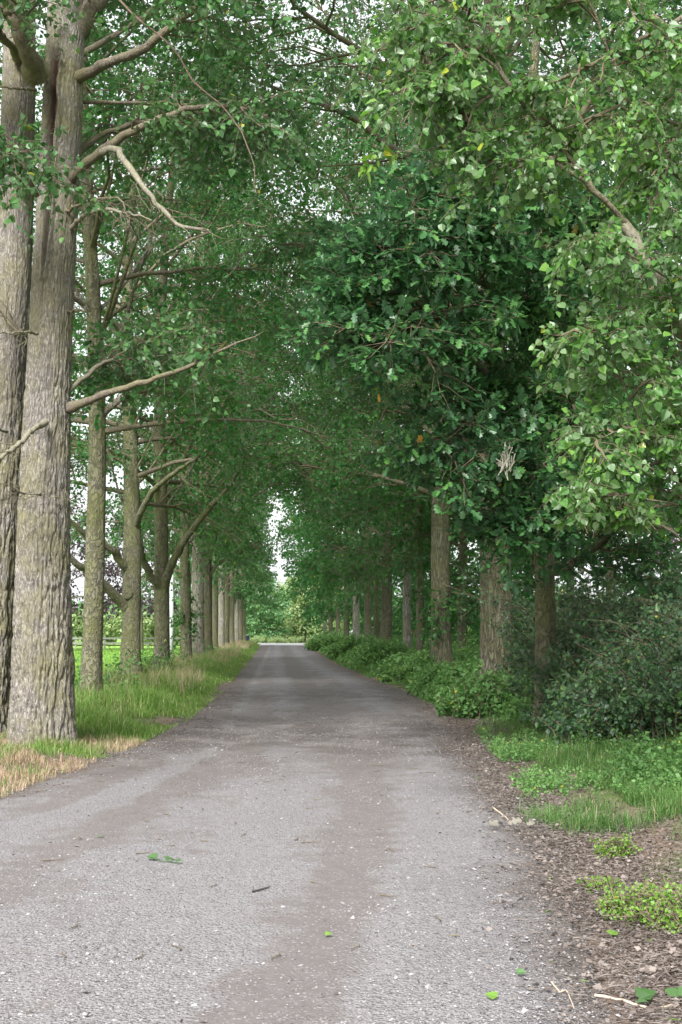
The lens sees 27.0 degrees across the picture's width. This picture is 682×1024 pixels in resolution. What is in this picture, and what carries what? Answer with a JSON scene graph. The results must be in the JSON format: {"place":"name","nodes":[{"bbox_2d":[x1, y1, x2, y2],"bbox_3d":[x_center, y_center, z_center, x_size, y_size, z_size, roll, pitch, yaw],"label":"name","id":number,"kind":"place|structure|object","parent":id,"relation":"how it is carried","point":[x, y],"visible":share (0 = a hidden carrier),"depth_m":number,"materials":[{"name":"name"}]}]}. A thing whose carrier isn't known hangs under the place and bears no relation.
{"place":"outdoors","nodes":[
{"label":"outdoors","id":0,"kind":"place"},
{"bbox_2d":[73,647,179,683],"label":"field grass","id":1,"kind":"structure","parent":0,"point":[106,658],"depth_m":80.21,"materials":[{"name":"green plant"}]},
{"bbox_2d":[80,637,254,719],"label":"seeding grass","id":2,"kind":"structure","parent":0,"point":[240,643],"depth_m":34.91,"materials":[{"name":"plant"}]},
{"bbox_2d":[257,643,303,643],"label":"crossroad","id":3,"kind":"structure","parent":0,"point":[280,643],"depth_m":156.67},
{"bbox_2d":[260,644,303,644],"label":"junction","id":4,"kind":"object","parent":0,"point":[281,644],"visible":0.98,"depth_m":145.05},
{"bbox_2d":[0,644,677,1023],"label":"road","id":5,"kind":"structure","parent":0,"point":[239,915],"depth_m":8.60,"materials":[{"name":"grey gravel"}]},
{"bbox_2d":[146,853,181,863],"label":"fallen twig","id":6,"kind":"object","parent":5,"relation":"on","point":[153,855],"visible":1,"depth_m":9.12,"materials":[{"name":"green plant"}]},
{"bbox_2d":[0,691,464,959],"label":"twig litter","id":7,"kind":"object","parent":5,"relation":"on","point":[234,821],"visible":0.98,"depth_m":14.83,"materials":[{"name":"brown plant"}]},
{"bbox_2d":[252,886,269,892],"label":"fallen twig","id":8,"kind":"object","parent":5,"relation":"on","point":[255,890],"visible":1,"depth_m":8.10,"materials":[{"name":"wood"}]},
{"bbox_2d":[485,991,497,998],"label":"fallen leaf","id":9,"kind":"object","parent":5,"relation":"on","point":[492,995],"visible":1,"depth_m":5.71,"materials":[{"name":"green plant"}]},
{"bbox_2d":[483,817,534,826],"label":"dead leaf clump","id":10,"kind":"object","parent":5,"relation":"on","point":[513,821],"visible":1,"depth_m":10.51,"materials":[{"name":"beige plant"}]},
{"bbox_2d":[516,968,526,974],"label":"fallen leaf","id":11,"kind":"object","parent":5,"relation":"on","point":[520,971],"visible":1,"depth_m":6.11,"materials":[{"name":"green plant"}]},
{"bbox_2d":[551,981,574,1008],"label":"fallen twig","id":12,"kind":"object","parent":5,"relation":"on","point":[562,991],"visible":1,"depth_m":5.84,"materials":[{"name":"beige wood"}]},
{"bbox_2d":[0,635,681,1023],"bbox_3d":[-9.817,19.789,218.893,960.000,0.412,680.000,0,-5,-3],"label":"ground","id":13,"kind":"structure","parent":0,"point":[160,719],"depth_m":9.76,"materials":[{"name":"soil"}]},
{"bbox_2d":[0,730,113,788],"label":"grass sprouts","id":14,"kind":"object","parent":13,"relation":"on","point":[83,748],"depth_m":16.77,"materials":[{"name":"plant"}]},
{"bbox_2d":[0,724,145,797],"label":"dry grass","id":15,"kind":"structure","parent":13,"relation":"on","point":[27,752],"depth_m":15.41,"materials":[{"name":"plant"}]},
{"bbox_2d":[69,494,119,624],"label":"beech tree","id":16,"kind":"object","parent":13,"relation":"on","point":[73,597],"visible":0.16,"depth_m":110.88,"materials":[{"name":"green plant"}]},
{"bbox_2d":[72,637,179,649],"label":"rail fence","id":17,"kind":"object","parent":13,"relation":"on","point":[76,642],"visible":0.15,"depth_m":118.66,"materials":[{"name":"beige wood"}]},
{"bbox_2d":[2,640,259,758],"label":"verge grass","id":18,"kind":"structure","parent":13,"relation":"on","point":[93,709],"depth_m":25.13,"materials":[{"name":"green plant"}]},
{"bbox_2d":[72,604,191,647],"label":"field hedge","id":19,"kind":"object","parent":13,"relation":"on","point":[115,629],"visible":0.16,"depth_m":124.29,"materials":[{"name":"green plant"}]},
{"bbox_2d":[85,510,179,649],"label":"beech tree","id":20,"kind":"object","parent":13,"relation":"on","point":[150,601],"visible":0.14,"depth_m":112.68,"materials":[{"name":"green plant"}]},
{"bbox_2d":[74,639,227,691],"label":"verge nettles","id":21,"kind":"object","parent":13,"relation":"on","point":[132,660],"visible":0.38,"depth_m":37.59,"materials":[{"name":"green plant"}]},
{"bbox_2d":[0,0,328,734],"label":"poplar tree","id":22,"kind":"object","parent":13,"relation":"on","point":[15,264],"visible":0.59,"depth_m":18.83,"materials":[{"name":"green plant"}]},
{"bbox_2d":[169,520,173,652],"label":"trunk","id":23,"kind":"object","parent":13,"relation":"on","point":[171,603],"visible":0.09,"depth_m":77.40,"materials":[{"name":"white wood"}]},
{"bbox_2d":[151,560,191,620],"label":"maple tree","id":24,"kind":"object","parent":13,"relation":"on","point":[177,589],"visible":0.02,"depth_m":189.07,"materials":[{"name":"green plant"}]},
{"bbox_2d":[0,0,365,745],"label":"poplar tree","id":25,"kind":"object","parent":13,"relation":"on","point":[42,694],"visible":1,"depth_m":17.80,"materials":[{"name":"green plant"}]},
{"bbox_2d":[0,1,377,675],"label":"lime tree","id":26,"kind":"object","parent":13,"relation":"on","point":[128,601],"visible":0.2,"depth_m":38.64,"materials":[{"name":"green plant"}]},
{"bbox_2d":[0,0,392,696],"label":"lime tree","id":27,"kind":"object","parent":13,"relation":"on","point":[92,638],"visible":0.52,"depth_m":24.86,"materials":[{"name":"green plant"}]},
{"bbox_2d":[0,0,393,672],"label":"lime tree","id":28,"kind":"object","parent":13,"relation":"on","point":[160,574],"visible":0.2,"depth_m":41.71,"materials":[{"name":"green plant"}]},
{"bbox_2d":[75,89,326,654],"bbox_3d":[-6.096,-6.231,61.731,10.622,25.512,10.498,3,-6,-33],"label":"poplar tree","id":29,"kind":"object","parent":13,"relation":"on","point":[198,644],"visible":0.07,"depth_m":61.58,"materials":[{"name":"green plant"}]},
{"bbox_2d":[117,171,304,652],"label":"poplar tree","id":30,"kind":"object","parent":13,"relation":"on","point":[208,613],"visible":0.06,"depth_m":69.38,"materials":[{"name":"green plant"}]},
{"bbox_2d":[138,246,309,650],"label":"poplar tree","id":31,"kind":"object","parent":13,"relation":"on","point":[214,619],"visible":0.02,"depth_m":82.33,"materials":[{"name":"green plant"}]},
{"bbox_2d":[165,362,286,640],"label":"poplar tree","id":32,"kind":"object","parent":13,"relation":"on","point":[233,598],"visible":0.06,"depth_m":117.38,"materials":[{"name":"green plant"}]},
{"bbox_2d":[166,331,289,645],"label":"poplar tree","id":33,"kind":"object","parent":13,"relation":"on","point":[248,585],"visible":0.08,"depth_m":97.18,"materials":[{"name":"green plant"}]},
{"bbox_2d":[70,156,387,661],"bbox_3d":[-5.260,-4.061,54.242,14.349,19.943,12.600,2,-5,-17],"label":"lime tree","id":34,"kind":"object","parent":13,"relation":"on","point":[186,614],"visible":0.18,"depth_m":53.11,"materials":[{"name":"green plant"}]},
{"bbox_2d":[144,635,314,642],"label":"roadside bush","id":35,"kind":"object","parent":13,"relation":"on","point":[264,639],"visible":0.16,"depth_m":167.03,"materials":[{"name":"green plant"}]},
{"bbox_2d":[167,343,294,644],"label":"poplar tree","id":36,"kind":"object","parent":13,"relation":"on","point":[227,609],"visible":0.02,"depth_m":107.33,"materials":[{"name":"green plant"}]},
{"bbox_2d":[234,392,298,640],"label":"poplar tree","id":37,"kind":"object","parent":13,"relation":"on","point":[236,619],"visible":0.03,"depth_m":129.19,"materials":[{"name":"green plant"}]},
{"bbox_2d":[239,489,293,640],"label":"poplar tree","id":38,"kind":"object","parent":13,"relation":"on","point":[241,617],"visible":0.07,"depth_m":140.09,"materials":[{"name":"green plant"}]},
{"bbox_2d":[246,578,292,642],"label":"maple tree","id":39,"kind":"object","parent":13,"relation":"on","point":[278,605],"visible":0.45,"depth_m":175.81,"materials":[{"name":"green plant"}]},
{"bbox_2d":[243,487,297,639],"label":"poplar tree","id":40,"kind":"object","parent":13,"relation":"on","point":[275,574],"visible":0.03,"depth_m":148.43,"materials":[{"name":"green plant"}]},
{"bbox_2d":[270,579,305,639],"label":"birch tree","id":41,"kind":"object","parent":13,"relation":"on","point":[284,586],"visible":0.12,"depth_m":203.39,"materials":[{"name":"green plant"}]},
{"bbox_2d":[284,570,318,641],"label":"birch tree","id":42,"kind":"object","parent":13,"relation":"on","point":[297,626],"visible":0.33,"depth_m":184.47,"materials":[{"name":"green plant"}]},
{"bbox_2d":[276,412,362,635],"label":"poplar tree","id":43,"kind":"object","parent":13,"relation":"on","point":[331,628],"visible":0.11,"depth_m":126.58,"materials":[{"name":"green plant"}]},
{"bbox_2d":[267,428,373,634],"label":"poplar tree","id":44,"kind":"object","parent":13,"relation":"on","point":[294,592],"visible":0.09,"depth_m":140.44,"materials":[{"name":"green plant"}]},
{"bbox_2d":[304,629,342,650],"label":"verge shrub","id":45,"kind":"object","parent":13,"relation":"on","point":[322,640],"visible":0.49,"depth_m":103.64,"materials":[{"name":"green plant"}]},
{"bbox_2d":[298,565,350,635],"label":"birch tree","id":46,"kind":"object","parent":13,"relation":"on","point":[312,629],"visible":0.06,"depth_m":180.80,"materials":[{"name":"green plant"}]},
{"bbox_2d":[273,339,402,640],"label":"poplar tree","id":47,"kind":"object","parent":13,"relation":"on","point":[356,621],"visible":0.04,"depth_m":91.81,"materials":[{"name":"green plant"}]},
{"bbox_2d":[273,381,402,633],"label":"poplar tree","id":48,"kind":"object","parent":13,"relation":"on","point":[331,604],"visible":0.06,"depth_m":115.05,"materials":[{"name":"green plant"}]},
{"bbox_2d":[271,349,412,638],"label":"poplar tree","id":49,"kind":"object","parent":13,"relation":"on","point":[347,614],"visible":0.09,"depth_m":101.66,"materials":[{"name":"green plant"}]},
{"bbox_2d":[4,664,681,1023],"bbox_3d":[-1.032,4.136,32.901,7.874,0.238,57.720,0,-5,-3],"label":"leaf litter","id":50,"kind":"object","parent":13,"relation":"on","point":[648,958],"visible":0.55,"depth_m":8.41,"materials":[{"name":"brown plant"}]},
{"bbox_2d":[607,930,617,934],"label":"fallen leaf","id":51,"kind":"object","parent":50,"relation":"on","point":[610,932],"visible":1,"depth_m":6.89,"materials":[{"name":"green plant"}]},
{"bbox_2d":[589,831,642,860],"bbox_3d":[1.803,2.190,9.312,0.301,0.196,0.357,0,-5,-3],"label":"weed clump","id":52,"kind":"object","parent":50,"relation":"on","point":[612,847],"visible":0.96,"depth_m":9.26,"materials":[{"name":"green plant"}]},
{"bbox_2d":[594,875,681,935],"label":"weed clump","id":53,"kind":"object","parent":50,"relation":"on","point":[652,902],"visible":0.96,"depth_m":7.30,"materials":[{"name":"green plant"}]},
{"bbox_2d":[594,986,681,1008],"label":"fallen twig","id":54,"kind":"object","parent":50,"relation":"on","point":[644,994],"visible":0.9,"depth_m":5.74,"materials":[{"name":"green plant"}]},
{"bbox_2d":[259,299,426,643],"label":"poplar tree","id":55,"kind":"object","parent":13,"relation":"on","point":[367,612],"visible":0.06,"depth_m":81.86,"materials":[{"name":"green plant"}]},
{"bbox_2d":[326,630,371,658],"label":"verge shrub","id":56,"kind":"object","parent":13,"relation":"on","point":[348,643],"visible":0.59,"depth_m":72.88,"materials":[{"name":"green plant"}]},
{"bbox_2d":[253,211,452,640],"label":"poplar tree","id":57,"kind":"object","parent":13,"relation":"on","point":[328,579],"visible":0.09,"depth_m":74.05,"materials":[{"name":"green plant"}]},
{"bbox_2d":[71,585,678,636],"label":"distant wood","id":58,"kind":"object","parent":13,"relation":"on","point":[110,606],"visible":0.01,"depth_m":301.86,"materials":[{"name":"green plant"}]},
{"bbox_2d":[249,157,508,644],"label":"poplar tree","id":59,"kind":"object","parent":13,"relation":"on","point":[386,613],"visible":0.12,"depth_m":65.79,"materials":[{"name":"green plant"}]},
{"bbox_2d":[348,631,410,668],"bbox_3d":[1.541,5.474,55.867,2.524,1.636,3.353,0,-5,-3],"label":"verge shrub","id":60,"kind":"object","parent":13,"relation":"on","point":[375,649],"visible":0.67,"depth_m":55.05,"materials":[{"name":"green plant"}]},
{"bbox_2d":[248,6,514,653],"bbox_3d":[3.717,-6.599,52.875,14.538,24.774,12.993,0,-5,-3],"label":"poplar tree","id":61,"kind":"object","parent":13,"relation":"on","point":[419,627],"visible":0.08,"depth_m":52.02,"materials":[{"name":"green plant"}]},
{"bbox_2d":[340,532,425,641],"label":"hawthorn tree","id":62,"kind":"object","parent":13,"relation":"on","point":[395,603],"visible":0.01,"depth_m":126.69,"materials":[{"name":"green plant"}]},
{"bbox_2d":[271,107,514,648],"bbox_3d":[2.503,-5.864,58.816,12.546,24.296,13.705,0,-5,-3],"label":"poplar tree","id":63,"kind":"object","parent":13,"relation":"on","point":[406,613],"visible":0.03,"depth_m":57.98,"materials":[{"name":"green plant"}]},
{"bbox_2d":[129,0,681,679],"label":"poplar tree","id":64,"kind":"object","parent":13,"relation":"on","point":[491,650],"visible":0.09,"depth_m":27.02,"materials":[{"name":"green plant"}]},
{"bbox_2d":[370,646,443,682],"bbox_3d":[2.021,4.524,41.906,2.341,1.198,2.908,0,-5,-3],"label":"verge shrub","id":65,"kind":"object","parent":13,"relation":"on","point":[396,667],"visible":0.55,"depth_m":41.30,"materials":[{"name":"green plant"}]},
{"bbox_2d":[341,523,472,644],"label":"hawthorn tree","id":66,"kind":"object","parent":13,"relation":"on","point":[395,625],"visible":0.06,"depth_m":102.44,"materials":[{"name":"green plant"}]},
{"bbox_2d":[319,624,533,722],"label":"undergrowth","id":67,"kind":"object","parent":13,"relation":"on","point":[469,654],"visible":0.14,"depth_m":34.33,"materials":[{"name":"green plant"}]},
{"bbox_2d":[403,659,478,695],"bbox_3d":[2.379,3.902,32.909,1.885,1.016,2.591,0,-5,-3],"label":"verge shrub","id":68,"kind":"object","parent":13,"relation":"on","point":[426,677],"visible":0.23,"depth_m":32.62,"materials":[{"name":"green plant"}]},
{"bbox_2d":[207,0,680,664],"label":"poplar tree","id":69,"kind":"object","parent":13,"relation":"on","point":[439,620],"visible":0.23,"depth_m":41.90,"materials":[{"name":"green plant"}]},
{"bbox_2d":[290,283,607,655],"bbox_3d":[4.334,-2.418,50.182,12.378,15.993,11.852,2,-5,-24],"label":"oak tree","id":70,"kind":"object","parent":13,"relation":"on","point":[397,508],"visible":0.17,"depth_m":49.69,"materials":[{"name":"green plant"}]},
{"bbox_2d":[379,485,531,643],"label":"hawthorn tree","id":71,"kind":"object","parent":13,"relation":"on","point":[412,605],"visible":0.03,"depth_m":84.85,"materials":[{"name":"green plant"}]},
{"bbox_2d":[273,0,681,724],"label":"oak tree","id":72,"kind":"object","parent":13,"relation":"on","point":[387,248],"visible":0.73,"depth_m":16.45,"materials":[{"name":"green plant"}]},
{"bbox_2d":[496,443,515,479],"bbox_3d":[1.811,-0.564,15.693,0.187,0.437,0.159,2,-5,-24],"label":"dead twig tangle","id":73,"kind":"object","parent":72,"relation":"attached to","point":[505,459],"visible":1,"depth_m":15.68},
{"bbox_2d":[430,659,532,720],"bbox_3d":[2.515,3.092,24.453,1.735,1.112,2.157,3,-6,-34],"label":"verge shrub","id":74,"kind":"object","parent":13,"relation":"on","point":[466,699],"visible":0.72,"depth_m":24.07,"materials":[{"name":"green plant"}]},
{"bbox_2d":[393,502,593,647],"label":"hawthorn tree","id":75,"kind":"object","parent":13,"relation":"on","point":[469,622],"visible":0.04,"depth_m":67.00,"materials":[{"name":"green plant"}]},
{"bbox_2d":[317,650,681,842],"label":"bank grass","id":76,"kind":"structure","parent":13,"relation":"on","point":[573,756],"depth_m":14.22,"materials":[{"name":"green plant"}]},
{"bbox_2d":[330,0,681,553],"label":"poplar tree","id":77,"kind":"object","parent":13,"relation":"on","point":[591,504],"visible":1,"depth_m":10.91,"materials":[{"name":"green plant"}]},
{"bbox_2d":[372,608,652,641],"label":"field hedge","id":78,"kind":"object","parent":13,"relation":"on","point":[425,621],"visible":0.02,"depth_m":120.88,"materials":[{"name":"green plant"}]},
{"bbox_2d":[385,29,678,547],"bbox_3d":[6.873,-5.719,49.064,11.447,22.548,11.874,0,-5,-3],"label":"poplar tree","id":79,"kind":"object","parent":13,"relation":"on","point":[537,234],"depth_m":48.35,"materials":[{"name":"green plant"}]},
{"bbox_2d":[442,532,681,750],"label":"bramble bush","id":80,"kind":"object","parent":13,"relation":"on","point":[597,623],"visible":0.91,"depth_m":17.66,"materials":[{"name":"green plant"}]},
{"bbox_2d":[468,395,679,648],"bbox_3d":[9.368,0.515,56.371,10.154,13.144,10.846,0,-5,-3],"label":"hawthorn tree","id":81,"kind":"object","parent":13,"relation":"on","point":[476,617],"visible":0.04,"depth_m":55.21,"materials":[{"name":"green plant"}]},
{"bbox_2d":[472,707,681,802],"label":"weeds","id":82,"kind":"object","parent":13,"relation":"on","point":[530,781],"visible":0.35,"depth_m":13.55,"materials":[{"name":"green plant"}]},
{"bbox_2d":[475,347,681,640],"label":"hawthorn tree","id":83,"kind":"object","parent":13,"relation":"on","point":[584,569],"visible":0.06,"depth_m":43.90,"materials":[{"name":"green plant"}]},
{"bbox_2d":[504,570,667,686],"bbox_3d":[4.816,2.361,27.123,3.767,2.678,4.503,1,-5,-17],"label":"verge shrub","id":84,"kind":"object","parent":13,"relation":"on","point":[556,598],"visible":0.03,"depth_m":26.98,"materials":[{"name":"green plant"}]},
{"bbox_2d":[502,789,681,842],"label":"grass tufts","id":85,"kind":"object","parent":13,"relation":"on","point":[546,813],"visible":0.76,"depth_m":11.09,"materials":[{"name":"green plant"}]},
{"bbox_2d":[574,873,624,895],"bbox_3d":[1.489,2.163,8.181,0.270,0.158,0.287,0,-5,-3],"label":"weed clump","id":86,"kind":"object","parent":13,"relation":"on","point":[597,884],"visible":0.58,"depth_m":8.16,"materials":[{"name":"green plant"}]},
{"bbox_2d":[521,626,681,792],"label":"bank weeds","id":87,"kind":"object","parent":13,"relation":"on","point":[663,765],"visible":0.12,"depth_m":13.23,"materials":[{"name":"green plant"}]},
{"bbox_2d":[544,0,681,460],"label":"poplar tree","id":88,"kind":"object","parent":13,"relation":"on","point":[665,353],"visible":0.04,"depth_m":35.67,"materials":[{"name":"green plant"}]},
{"bbox_2d":[598,885,633,906],"bbox_3d":[1.509,2.108,7.719,0.202,0.171,0.248,-2,-5,27],"label":"weed clump","id":89,"kind":"object","parent":13,"relation":"on","point":[605,898],"visible":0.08,"depth_m":7.72,"materials":[{"name":"green plant"}]},
{"bbox_2d":[607,86,681,375],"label":"poplar tree","id":90,"kind":"object","parent":13,"relation":"on","point":[672,250],"visible":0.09,"depth_m":25.20,"materials":[{"name":"green plant"}]},
{"bbox_2d":[626,525,681,607],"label":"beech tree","id":91,"kind":"object","parent":13,"relation":"on","point":[674,540],"visible":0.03,"depth_m":67.87,"materials":[{"name":"green plant"}]},
{"bbox_2d":[0,0,681,633],"label":"sky","id":92,"kind":"structure","parent":0,"point":[79,581],"materials":[{"name":"white"}]}
]}

